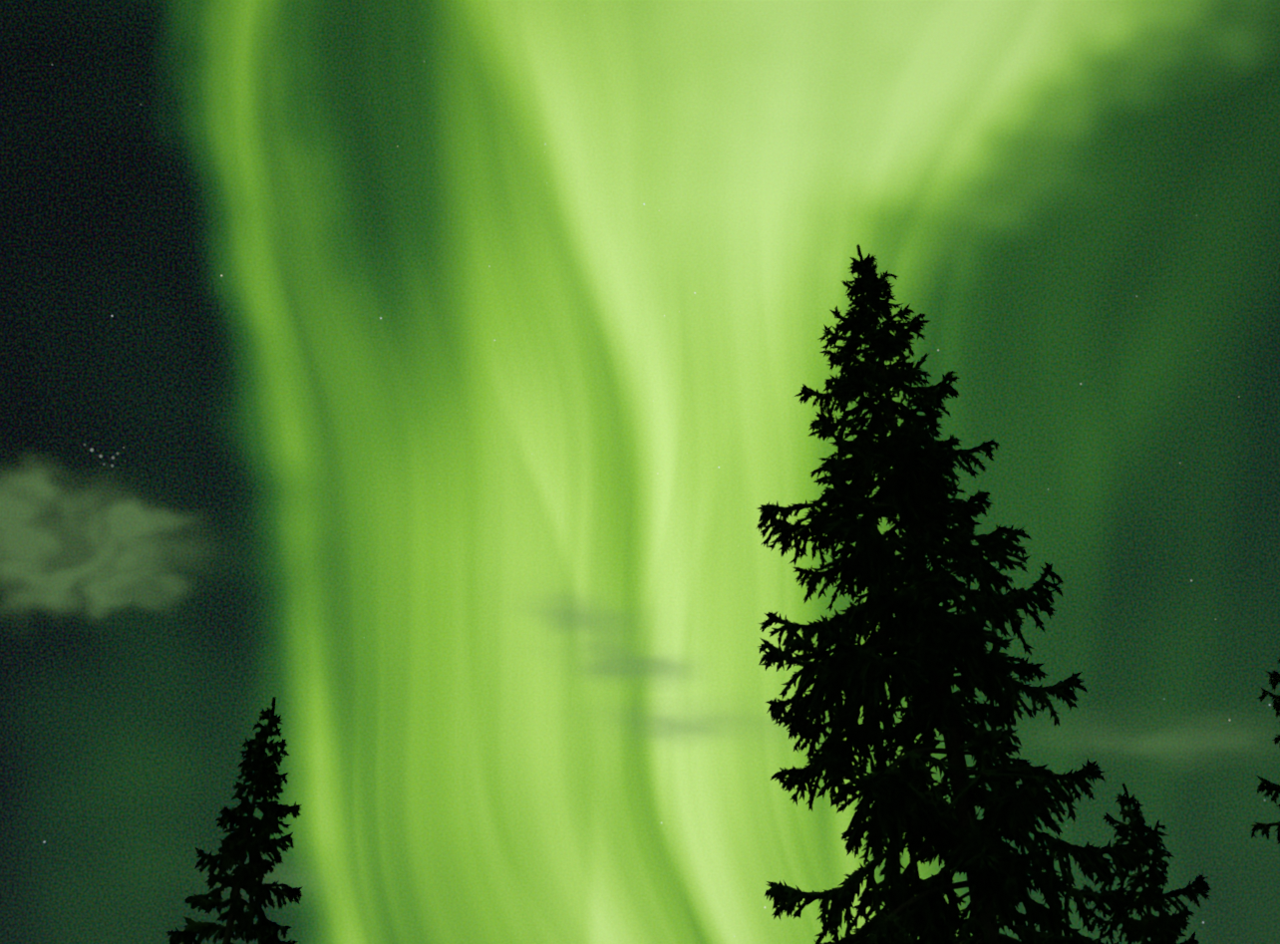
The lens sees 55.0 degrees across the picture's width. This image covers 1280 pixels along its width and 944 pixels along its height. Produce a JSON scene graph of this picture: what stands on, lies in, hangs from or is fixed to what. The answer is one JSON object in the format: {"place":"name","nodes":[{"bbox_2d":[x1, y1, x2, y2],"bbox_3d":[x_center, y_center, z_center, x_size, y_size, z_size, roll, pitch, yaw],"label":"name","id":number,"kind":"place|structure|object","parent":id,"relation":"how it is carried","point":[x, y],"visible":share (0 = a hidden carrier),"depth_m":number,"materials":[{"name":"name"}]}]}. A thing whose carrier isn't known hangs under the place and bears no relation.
{"place":"outdoors","nodes":[
{"label":"outdoors","id":0,"kind":"place"},
{"bbox_2d":[0,0,1279,943],"label":"sky","id":1,"kind":"structure","parent":0,"point":[421,380],"materials":[{"name":"green"}]},
{"bbox_3d":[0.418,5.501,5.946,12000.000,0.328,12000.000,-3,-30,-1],"label":"ground","id":2,"kind":"structure","parent":0,"visible":0},
{"bbox_2d":[165,696,303,943],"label":"spruce","id":3,"kind":"object","parent":2,"relation":"on","point":[239,841],"visible":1,"depth_m":28.11,"materials":[{"name":"black plant"}]},
{"bbox_2d":[755,244,1144,943],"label":"spruce","id":4,"kind":"object","parent":2,"relation":"on","point":[927,639],"visible":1,"depth_m":17.28,"materials":[{"name":"black plant"}]},
{"bbox_2d":[1080,783,1211,943],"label":"spruce","id":5,"kind":"object","parent":2,"relation":"on","point":[1163,927],"visible":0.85,"depth_m":24.92,"materials":[{"name":"black plant"}]},
{"bbox_2d":[1250,657,1279,844],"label":"spruce","id":6,"kind":"object","parent":2,"relation":"on","point":[1272,787],"visible":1,"depth_m":23.52,"materials":[{"name":"black plant"}]}
]}

